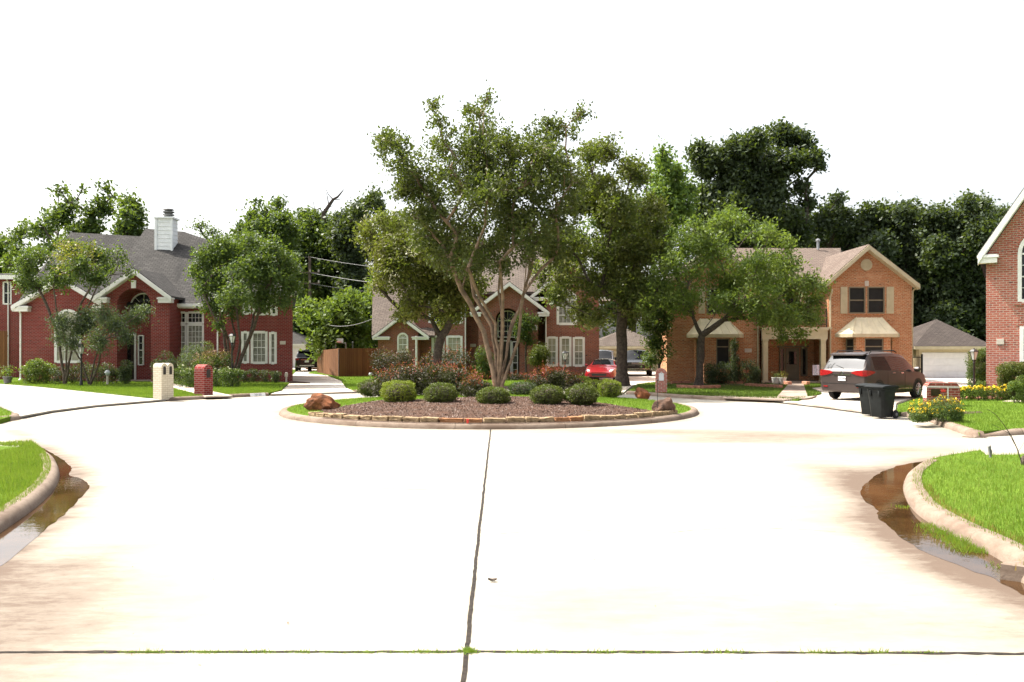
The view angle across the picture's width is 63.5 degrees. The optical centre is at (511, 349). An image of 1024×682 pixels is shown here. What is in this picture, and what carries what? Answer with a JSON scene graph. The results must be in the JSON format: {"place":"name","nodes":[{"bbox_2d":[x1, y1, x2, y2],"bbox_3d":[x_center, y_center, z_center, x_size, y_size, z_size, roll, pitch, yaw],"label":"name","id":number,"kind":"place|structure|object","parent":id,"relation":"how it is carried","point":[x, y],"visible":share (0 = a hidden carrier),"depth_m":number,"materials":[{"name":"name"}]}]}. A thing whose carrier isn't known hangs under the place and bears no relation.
{"place":"outdoors","nodes":[
{"label":"outdoors","id":0,"kind":"place"},
{"bbox_2d":[0,439,52,511],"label":"lawn","id":1,"kind":"structure","parent":0,"point":[3,447],"depth_m":12.25,"materials":[{"name":"plant"}]},
{"bbox_2d":[0,384,165,417],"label":"driveway","id":2,"kind":"structure","parent":0,"point":[23,401],"depth_m":30.39,"materials":[{"name":"concrete"}]},
{"bbox_2d":[153,363,173,399],"bbox_3d":[-12.964,1.177,30.779,0.458,1.366,0.568,0,0,24],"label":"mailbox","id":3,"kind":"object","parent":2,"relation":"on","point":[163,380],"visible":0.98,"depth_m":30.58,"materials":[{"name":"beige brick"}]},
{"bbox_2d":[0,369,295,397],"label":"lawn","id":4,"kind":"structure","parent":0,"point":[21,384],"depth_m":39.09,"materials":[{"name":"plant"}]},
{"bbox_2d":[0,331,7,378],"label":"wooden fence","id":5,"kind":"object","parent":4,"relation":"on","point":[3,348],"visible":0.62,"depth_m":49.99,"materials":[{"name":"brown wood"}]},
{"bbox_2d":[0,218,32,273],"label":"sweetgum","id":6,"kind":"object","parent":4,"relation":"on","point":[6,245],"visible":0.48,"depth_m":69.08,"materials":[{"name":"green plant"}]},
{"bbox_2d":[18,358,55,383],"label":"shrub","id":7,"kind":"object","parent":4,"relation":"on","point":[33,372],"visible":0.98,"depth_m":43.05,"materials":[{"name":"green plant"}]},
{"bbox_2d":[0,178,125,272],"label":"sweetgum","id":8,"kind":"object","parent":4,"relation":"on","point":[63,215],"visible":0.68,"depth_m":64.62,"materials":[{"name":"green plant"}]},
{"bbox_2d":[3,232,138,383],"bbox_3d":[-22.536,-2.234,42.612,6.539,8.124,4.577,0,0,21],"label":"crape myrtle","id":9,"kind":"object","parent":4,"relation":"on","point":[67,276],"visible":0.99,"depth_m":42.13,"materials":[{"name":"green plant"}]},
{"bbox_2d":[48,360,120,383],"bbox_3d":[-22.244,1.167,43.135,3.431,1.292,1.591,0,0,0],"label":"shrub","id":10,"kind":"object","parent":4,"relation":"on","point":[57,371],"visible":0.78,"depth_m":43.03,"materials":[{"name":"green plant"}]},
{"bbox_2d":[41,299,158,384],"bbox_3d":[-20.460,-0.370,41.559,5.481,4.408,3.906,0,0,25],"label":"tree","id":11,"kind":"object","parent":4,"relation":"on","point":[86,323],"visible":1,"depth_m":41.13,"materials":[{"name":"green plant"}]},
{"bbox_2d":[106,187,149,235],"bbox_3d":[-28.648,-5.142,62.327,3.686,14.100,7.588,0,0,-21],"label":"sweetgum","id":12,"kind":"object","parent":4,"relation":"on","point":[131,212],"visible":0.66,"depth_m":61.09,"materials":[{"name":"green plant"}]},
{"bbox_2d":[0,208,296,381],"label":"house","id":13,"kind":"structure","parent":4,"relation":"on","point":[159,256],"depth_m":47.00,"materials":[{"name":"red brick"}]},
{"bbox_2d":[54,309,80,362],"bbox_3d":[-25.243,-0.782,47.025,1.539,3.066,0.090,0,0,0],"label":"window","id":14,"kind":"structure","parent":13,"relation":"in","point":[74,358],"depth_m":47.05,"materials":[{"name":"white glass"}]},
{"bbox_2d":[186,324,203,360],"bbox_3d":[-18.316,-0.429,47.825,1.019,2.154,0.090,0,0,0],"label":"window","id":15,"kind":"structure","parent":13,"relation":"in","point":[194,332],"depth_m":47.85,"materials":[{"name":"white glass"}]},
{"bbox_2d":[251,331,267,363],"bbox_3d":[-14.249,-0.134,46.625,0.953,1.865,0.090,0,0,0],"label":"window","id":16,"kind":"structure","parent":13,"relation":"in","point":[259,340],"depth_m":46.63,"materials":[{"name":"white glass"}]},
{"bbox_2d":[177,340,213,383],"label":"shrub","id":17,"kind":"object","parent":4,"relation":"on","point":[185,359],"visible":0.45,"depth_m":42.30,"materials":[{"name":"green plant"}]},
{"bbox_2d":[182,215,230,296],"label":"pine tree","id":18,"kind":"object","parent":4,"relation":"on","point":[199,226],"visible":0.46,"depth_m":69.88,"materials":[{"name":"green plant"}]},
{"bbox_2d":[174,364,244,386],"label":"shrub","id":19,"kind":"object","parent":4,"relation":"on","point":[190,371],"visible":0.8,"depth_m":39.12,"materials":[{"name":"green plant"}]},
{"bbox_2d":[188,345,233,384],"bbox_3d":[-14.973,0.793,40.828,2.393,2.046,1.729,0,0,12],"label":"rose bush","id":20,"kind":"object","parent":4,"relation":"on","point":[212,363],"visible":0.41,"depth_m":40.70,"materials":[{"name":"green plant"}]},
{"bbox_2d":[183,225,308,381],"bbox_3d":[-13.623,-2.456,42.570,6.543,8.624,5.653,0,0,44],"label":"crape myrtle","id":21,"kind":"object","parent":4,"relation":"on","point":[247,261],"visible":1,"depth_m":41.75,"materials":[{"name":"green plant"}]},
{"bbox_2d":[238,368,281,382],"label":"shrub","id":22,"kind":"object","parent":4,"relation":"on","point":[276,375],"visible":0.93,"depth_m":44.26,"materials":[{"name":"green plant"}]},
{"bbox_2d":[225,193,311,315],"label":"hardwood tree","id":23,"kind":"object","parent":4,"relation":"on","point":[280,223],"visible":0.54,"depth_m":72.19,"materials":[{"name":"green plant"}]},
{"bbox_2d":[151,381,232,396],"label":"path","id":24,"kind":"structure","parent":0,"point":[191,389],"depth_m":35.04,"materials":[{"name":"concrete"}]},
{"bbox_2d":[194,364,212,394],"bbox_3d":[-12.109,1.216,32.494,0.538,1.288,0.480,0,0,24],"label":"mailbox","id":25,"kind":"object","parent":24,"relation":"on","point":[203,379],"visible":0.95,"depth_m":32.33,"materials":[{"name":"red brick"}]},
{"bbox_2d":[271,368,356,394],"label":"driveway","id":26,"kind":"structure","parent":0,"point":[323,384],"depth_m":42.44,"materials":[{"name":"concrete"}]},
{"bbox_2d":[295,350,316,370],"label":"suv","id":27,"kind":"object","parent":26,"relation":"on","point":[301,360],"visible":0.54,"depth_m":69.54,"materials":[{"name":"black paint"}]},
{"bbox_2d":[287,205,341,313],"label":"hardwood tree","id":28,"kind":"object","parent":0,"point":[311,244],"visible":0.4,"depth_m":77.69,"materials":[{"name":"green plant"}]},
{"bbox_2d":[308,370,527,389],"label":"lawn","id":29,"kind":"structure","parent":0,"point":[316,372],"depth_m":51.37,"materials":[{"name":"plant"}]},
{"bbox_2d":[293,285,377,363],"bbox_3d":[-13.597,-1.446,65.580,8.317,7.606,7.839,0,0,-41],"label":"hackberry","id":30,"kind":"object","parent":29,"relation":"on","point":[315,320],"visible":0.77,"depth_m":63.40,"materials":[{"name":"green plant"}]},
{"bbox_2d":[317,348,377,376],"bbox_3d":[-13.307,0.893,60.276,2.838,2.014,12.086,0,0,-33],"label":"wooden fence","id":31,"kind":"object","parent":29,"relation":"on","point":[344,362],"visible":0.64,"depth_m":55.69,"materials":[{"name":"brown wood"}]},
{"bbox_2d":[368,346,415,381],"bbox_3d":[-6.433,0.775,43.727,2.605,2.093,2.154,0,0,0],"label":"shrub","id":32,"kind":"object","parent":29,"relation":"on","point":[403,355],"visible":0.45,"depth_m":43.71,"materials":[{"name":"green plant"}]},
{"bbox_2d":[349,205,492,377],"bbox_3d":[-4.129,-2.730,39.972,7.109,9.167,6.064,0,0,-16],"label":"tree","id":33,"kind":"object","parent":29,"relation":"on","point":[446,297],"visible":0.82,"depth_m":38.78,"materials":[{"name":"green plant"}]},
{"bbox_2d":[419,344,472,381],"bbox_3d":[-3.503,0.685,43.731,2.965,2.268,2.154,0,0,0],"label":"shrub","id":34,"kind":"object","parent":29,"relation":"on","point":[450,356],"visible":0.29,"depth_m":43.79,"materials":[{"name":"green plant"}]},
{"bbox_2d":[472,347,494,379],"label":"shrub","id":35,"kind":"object","parent":29,"relation":"on","point":[482,361],"visible":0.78,"depth_m":49.09,"materials":[{"name":"green plant"}]},
{"bbox_2d":[372,244,609,379],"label":"house","id":36,"kind":"structure","parent":29,"relation":"on","point":[558,334],"depth_m":50.30,"materials":[{"name":"red brick"}]},
{"bbox_2d":[446,335,462,363],"bbox_3d":[-3.558,-0.019,51.025,1.021,1.743,0.090,0,0,0],"label":"window","id":37,"kind":"structure","parent":36,"relation":"in","point":[451,340],"depth_m":51.03,"materials":[{"name":"white glass"}]},
{"bbox_2d":[573,337,584,366],"bbox_3d":[4.061,0.115,50.325,0.743,1.835,0.090,0,0,0],"label":"window","id":38,"kind":"structure","parent":36,"relation":"in","point":[578,342],"depth_m":50.31,"materials":[{"name":"white glass"}]},
{"bbox_2d":[510,310,544,377],"bbox_3d":[0.922,-0.354,49.193,2.256,4.311,1.530,0,0,0],"label":"tree","id":39,"kind":"object","parent":29,"relation":"on","point":[526,327],"visible":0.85,"depth_m":49.08,"materials":[{"name":"green plant"}]},
{"bbox_2d":[527,341,554,373],"bbox_3d":[1.624,0.651,48.189,1.714,2.313,1.305,0,0,0],"label":"topiary tree","id":40,"kind":"object","parent":29,"relation":"on","point":[539,355],"visible":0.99,"depth_m":48.01,"materials":[{"name":"green plant"}]},
{"bbox_2d":[287,393,690,415],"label":"lawn","id":41,"kind":"structure","parent":0,"point":[524,396],"depth_m":24.94,"materials":[{"name":"plant"}]},
{"bbox_2d":[303,393,340,410],"bbox_3d":[-5.465,1.571,23.739,0.902,0.672,0.696,0,0,12],"label":"boulder","id":42,"kind":"object","parent":41,"relation":"on","point":[316,401],"visible":0.7,"depth_m":23.48,"materials":[{"name":"brown stone"}]},
{"bbox_2d":[368,355,476,395],"bbox_3d":[-3.034,0.883,29.017,3.770,1.445,2.974,0,0,0],"label":"barberry","id":43,"kind":"object","parent":41,"relation":"on","point":[453,375],"visible":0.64,"depth_m":28.48,"materials":[{"name":"green plant"}]},
{"bbox_2d":[457,367,494,396],"bbox_3d":[-1.265,1.065,27.018,1.135,1.007,1.372,0,0,44],"label":"barberry","id":44,"kind":"object","parent":41,"relation":"on","point":[475,383],"visible":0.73,"depth_m":26.84,"materials":[{"name":"green plant"}]},
{"bbox_2d":[367,79,597,390],"bbox_3d":[-1.251,-4.719,34.527,9.218,13.198,7.512,0,0,26],"label":"crape myrtle","id":45,"kind":"object","parent":41,"relation":"on","point":[485,175],"visible":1,"depth_m":33.33,"materials":[{"name":"green plant"}]},
{"bbox_2d":[321,396,652,422],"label":"mulch","id":46,"kind":"object","parent":41,"relation":"on","point":[469,413],"visible":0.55,"depth_m":22.48,"materials":[{"name":"brown wood"}]},
{"bbox_2d":[379,379,416,401],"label":"ball shrub","id":47,"kind":"object","parent":46,"relation":"on","point":[397,390],"visible":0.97,"depth_m":24.88,"materials":[{"name":"green plant"}]},
{"bbox_2d":[422,382,458,401],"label":"ball shrub","id":48,"kind":"object","parent":46,"relation":"on","point":[440,392],"visible":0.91,"depth_m":24.32,"materials":[{"name":"green plant"}]},
{"bbox_2d":[476,386,510,403],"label":"ball shrub","id":49,"kind":"object","parent":46,"relation":"on","point":[491,395],"visible":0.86,"depth_m":23.73,"materials":[{"name":"green plant"}]},
{"bbox_2d":[529,384,567,403],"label":"ball shrub","id":50,"kind":"object","parent":46,"relation":"on","point":[544,394],"visible":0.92,"depth_m":23.75,"materials":[{"name":"green plant"}]},
{"bbox_2d":[562,382,599,404],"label":"ball shrub","id":51,"kind":"object","parent":46,"relation":"on","point":[579,394],"visible":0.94,"depth_m":23.78,"materials":[{"name":"green plant"}]},
{"bbox_2d":[523,362,583,392],"bbox_3d":[1.495,0.955,29.422,1.520,1.286,2.674,0,0,32],"label":"barberry","id":52,"kind":"object","parent":41,"relation":"on","point":[558,378],"visible":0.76,"depth_m":29.00,"materials":[{"name":"green plant"}]},
{"bbox_2d":[597,378,622,397],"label":"ball shrub","id":53,"kind":"object","parent":41,"relation":"on","point":[610,388],"visible":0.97,"depth_m":28.36,"materials":[{"name":"green plant"}]},
{"bbox_2d":[0,386,1023,681],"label":"road","id":54,"kind":"structure","parent":0,"point":[260,548],"depth_m":7.57,"materials":[{"name":"concrete"}]},
{"bbox_2d":[0,452,59,532],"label":"kerb","id":55,"kind":"structure","parent":54,"relation":"on","point":[14,512],"depth_m":9.97,"materials":[{"name":"concrete"}]},
{"bbox_2d":[0,449,89,565],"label":"puddle","id":56,"kind":"object","parent":54,"relation":"on","point":[65,495],"visible":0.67,"depth_m":9.53,"materials":[{"name":"liquid"}]},
{"bbox_2d":[460,429,490,681],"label":"road joint","id":57,"kind":"object","parent":54,"relation":"on","point":[465,657],"visible":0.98,"depth_m":6.60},
{"bbox_2d":[279,398,698,429],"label":"kerb","id":58,"kind":"structure","parent":54,"relation":"on","point":[691,413],"depth_m":20.34,"materials":[{"name":"concrete"}]},
{"bbox_2d":[0,650,1023,654],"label":"road joint","id":59,"kind":"object","parent":54,"relation":"on","point":[177,651],"visible":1,"depth_m":5.20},
{"bbox_2d":[103,646,942,654],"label":"weeds","id":60,"kind":"object","parent":54,"relation":"on","point":[465,650],"visible":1,"depth_m":5.18,"materials":[{"name":"green plant"}]},
{"bbox_2d":[626,391,774,401],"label":"kerb","id":61,"kind":"structure","parent":54,"relation":"on","point":[686,396],"depth_m":31.93,"materials":[{"name":"concrete"}]},
{"bbox_2d":[864,384,898,418],"bbox_3d":[10.276,1.433,22.952,0.772,0.931,0.606,0,0,-30],"label":"wheeled bin","id":62,"kind":"object","parent":54,"relation":"on","point":[881,399],"visible":1,"depth_m":22.75,"materials":[{"name":"black plastic"}]},
{"bbox_2d":[860,462,1023,594],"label":"puddle","id":63,"kind":"object","parent":54,"relation":"on","point":[882,491],"visible":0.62,"depth_m":8.98,"materials":[{"name":"liquid"}]},
{"bbox_2d":[900,412,984,437],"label":"kerb","id":64,"kind":"structure","parent":54,"relation":"on","point":[961,429],"depth_m":19.17,"materials":[{"name":"concrete"}]},
{"bbox_2d":[891,503,1001,568],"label":"weeds","id":65,"kind":"object","parent":54,"relation":"on","point":[963,543],"visible":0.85,"depth_m":8.14,"materials":[{"name":"green plant"}]},
{"bbox_2d":[903,459,1023,582],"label":"kerb","id":66,"kind":"structure","parent":54,"relation":"on","point":[1007,553],"depth_m":8.26,"materials":[{"name":"concrete"}]},
{"bbox_2d":[0,0,1023,337],"label":"sky","id":67,"kind":"structure","parent":0,"point":[204,108],"materials":[{"name":"white"}]},
{"bbox_2d":[599,371,655,393],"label":"driveway","id":68,"kind":"structure","parent":0,"point":[636,377],"depth_m":52.81,"materials":[{"name":"concrete"}]},
{"bbox_2d":[585,359,616,379],"bbox_3d":[5.436,1.177,48.890,2.140,1.295,4.740,0,0,13],"label":"coupe","id":69,"kind":"object","parent":68,"relation":"on","point":[601,368],"visible":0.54,"depth_m":47.10,"materials":[{"name":"red paint"}]},
{"bbox_2d":[530,131,675,385],"bbox_3d":[4.647,-4.771,41.603,7.937,13.154,7.909,0,0,0],"label":"oak tree","id":70,"kind":"object","parent":68,"relation":"on","point":[615,211],"visible":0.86,"depth_m":40.09,"materials":[{"name":"green plant"}]},
{"bbox_2d":[627,350,651,375],"bbox_3d":[9.010,0.904,59.786,2.380,1.842,4.948,0,0,6],"label":"suv","id":71,"kind":"object","parent":68,"relation":"on","point":[633,361],"visible":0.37,"depth_m":57.59,"materials":[{"name":"black paint"}]},
{"bbox_2d":[599,329,657,370],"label":"garage","id":72,"kind":"structure","parent":0,"point":[608,342],"depth_m":70.32,"materials":[{"name":"beige paint"}]},
{"bbox_2d":[628,382,821,400],"bbox_3d":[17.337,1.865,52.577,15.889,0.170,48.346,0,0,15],"label":"lawn","id":73,"kind":"structure","parent":0,"point":[814,386],"depth_m":37.12,"materials":[{"name":"plant"}]},
{"bbox_2d":[634,263,681,370],"bbox_3d":[7.726,-1.548,43.885,2.670,6.719,2.634,0,0,0],"label":"magnolia","id":74,"kind":"object","parent":73,"relation":"on","point":[662,326],"visible":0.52,"depth_m":43.70,"materials":[{"name":"green plant"}]},
{"bbox_2d":[667,382,784,386],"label":"bed soil","id":75,"kind":"structure","parent":73,"relation":"on","point":[728,384],"depth_m":42.30,"materials":[{"name":"brown soil"}]},
{"bbox_2d":[703,357,760,383],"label":"hedge","id":76,"kind":"object","parent":75,"relation":"on","point":[713,372],"visible":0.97,"depth_m":42.94,"materials":[{"name":"green plant"}]},
{"bbox_2d":[682,116,830,247],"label":"live oak","id":77,"kind":"object","parent":73,"relation":"on","point":[752,171],"visible":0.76,"depth_m":70.00,"materials":[{"name":"green plant"}]},
{"bbox_2d":[647,239,919,382],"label":"house","id":78,"kind":"structure","parent":73,"relation":"on","point":[869,304],"depth_m":45.00,"materials":[{"name":"orange brick"}]},
{"bbox_2d":[716,338,729,368],"bbox_3d":[11.296,0.208,44.330,0.722,1.644,0.070,0,0,0],"label":"window","id":79,"kind":"structure","parent":78,"relation":"in","point":[722,344],"depth_m":44.32,"materials":[{"name":"black glass"}]},
{"bbox_2d":[786,348,798,379],"bbox_3d":[16.004,0.801,47.148,0.758,1.818,0.096,0,0,0],"label":"door","id":80,"kind":"structure","parent":78,"relation":"in","point":[792,354],"depth_m":47.15,"materials":[{"name":"brown wood"}]},
{"bbox_2d":[849,287,865,312],"bbox_3d":[18.778,-2.706,45.025,0.911,1.451,0.090,0,0,0],"label":"window","id":81,"kind":"structure","parent":78,"relation":"in","point":[857,295],"depth_m":45.05,"materials":[{"name":"black glass"}]},
{"bbox_2d":[867,287,884,312],"bbox_3d":[19.810,-2.706,45.025,0.938,1.451,0.090,0,0,0],"label":"window","id":82,"kind":"structure","parent":78,"relation":"in","point":[875,295],"depth_m":45.05,"materials":[{"name":"black glass"}]},
{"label":"tree bed","id":83,"kind":"structure","parent":73,"relation":"on","visible":0},
{"bbox_2d":[629,201,835,385],"bbox_3d":[10.607,-2.846,39.785,10.216,9.358,7.948,0,0,0],"label":"shade tree","id":84,"kind":"object","parent":83,"relation":"on","point":[763,270],"visible":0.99,"depth_m":38.49,"materials":[{"name":"green plant"}]},
{"bbox_2d":[775,378,972,411],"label":"driveway","id":85,"kind":"structure","parent":0,"point":[847,401],"depth_m":30.47,"materials":[{"name":"concrete"}]},
{"bbox_2d":[820,350,925,398],"bbox_3d":[13.729,0.914,31.192,4.608,1.822,2.288,0,0,-37],"label":"suv","id":86,"kind":"object","parent":85,"relation":"on","point":[843,372],"visible":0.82,"depth_m":30.10,"materials":[{"name":"brown paint"}]},
{"bbox_2d":[913,319,985,377],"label":"garage","id":87,"kind":"structure","parent":0,"point":[943,348],"depth_m":54.06,"materials":[{"name":"beige paint"}]},
{"bbox_2d":[922,352,967,377],"bbox_3d":[28.300,1.008,54.086,3.096,1.685,0.068,0,0,0],"label":"garage door","id":88,"kind":"structure","parent":87,"relation":"in","point":[935,364],"depth_m":54.07,"materials":[{"name":"white metal"}]},
{"bbox_2d":[897,389,1023,433],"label":"lawn","id":89,"kind":"structure","parent":0,"point":[985,431],"depth_m":23.62,"materials":[{"name":"plant"}]},
{"bbox_2d":[844,191,940,326],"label":"elm tree","id":90,"kind":"object","parent":89,"relation":"on","point":[884,229],"visible":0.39,"depth_m":71.10,"materials":[{"name":"green plant"}]},
{"bbox_2d":[907,394,965,422],"bbox_3d":[10.503,1.442,20.508,1.643,0.719,1.164,0,0,-32],"label":"flower plant","id":91,"kind":"object","parent":89,"relation":"on","point":[953,412],"visible":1,"depth_m":20.37,"materials":[{"name":"green plant"}]},
{"bbox_2d":[923,382,959,405],"bbox_3d":[13.747,1.437,26.487,0.962,0.807,0.650,0,0,16],"label":"mailbox","id":92,"kind":"object","parent":89,"relation":"on","point":[932,390],"visible":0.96,"depth_m":26.23,"materials":[{"name":"red brick"}]},
{"bbox_2d":[908,188,1001,341],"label":"elm tree","id":93,"kind":"object","parent":89,"relation":"on","point":[953,241],"visible":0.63,"depth_m":68.41,"materials":[{"name":"green plant"}]},
{"bbox_2d":[963,347,985,386],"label":"clipped shrub","id":94,"kind":"object","parent":89,"relation":"on","point":[980,372],"visible":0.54,"depth_m":36.32,"materials":[{"name":"green plant"}]},
{"bbox_2d":[960,382,1014,400],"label":"flower plant","id":95,"kind":"object","parent":89,"relation":"on","point":[982,392],"visible":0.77,"depth_m":29.11,"materials":[{"name":"yellow plant"}]},
{"bbox_2d":[977,188,1023,396],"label":"house","id":96,"kind":"structure","parent":89,"relation":"on","point":[1000,257],"depth_m":30.64,"materials":[{"name":"red brick"}]},
{"bbox_2d":[1018,239,1023,302],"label":"window","id":97,"kind":"structure","parent":96,"relation":"in","point":[1021,247],"depth_m":30.42,"materials":[{"name":"white glass"}]},
{"bbox_2d":[995,361,1023,399],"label":"hedge","id":98,"kind":"object","parent":89,"relation":"on","point":[1009,371],"visible":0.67,"depth_m":29.33,"materials":[{"name":"green plant"}]},
{"bbox_2d":[912,448,1023,558],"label":"lawn","id":99,"kind":"structure","parent":0,"point":[959,455],"depth_m":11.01,"materials":[{"name":"plant"}]},
{"label":"ground","id":100,"kind":"structure","parent":0,"visible":0},
{"bbox_2d":[319,181,387,296],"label":"dark oak","id":101,"kind":"object","parent":100,"relation":"on","point":[339,234],"visible":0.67,"depth_m":74.38,"materials":[{"name":"green plant"}]},
{"bbox_2d":[576,190,677,338],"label":"woodland tree","id":102,"kind":"object","parent":100,"relation":"on","point":[614,238],"visible":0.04,"depth_m":83.29,"materials":[{"name":"green plant"}]},
{"bbox_2d":[641,135,704,271],"bbox_3d":[12.408,-7.053,64.094,5.006,17.919,8.118,0,0,20],"label":"cottonwood","id":103,"kind":"object","parent":100,"relation":"on","point":[676,186],"visible":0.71,"depth_m":61.88,"materials":[{"name":"green plant"}]},
{"bbox_2d":[804,188,858,251],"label":"elm tree","id":104,"kind":"object","parent":100,"relation":"on","point":[831,218],"visible":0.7,"depth_m":72.59,"materials":[{"name":"green plant"}]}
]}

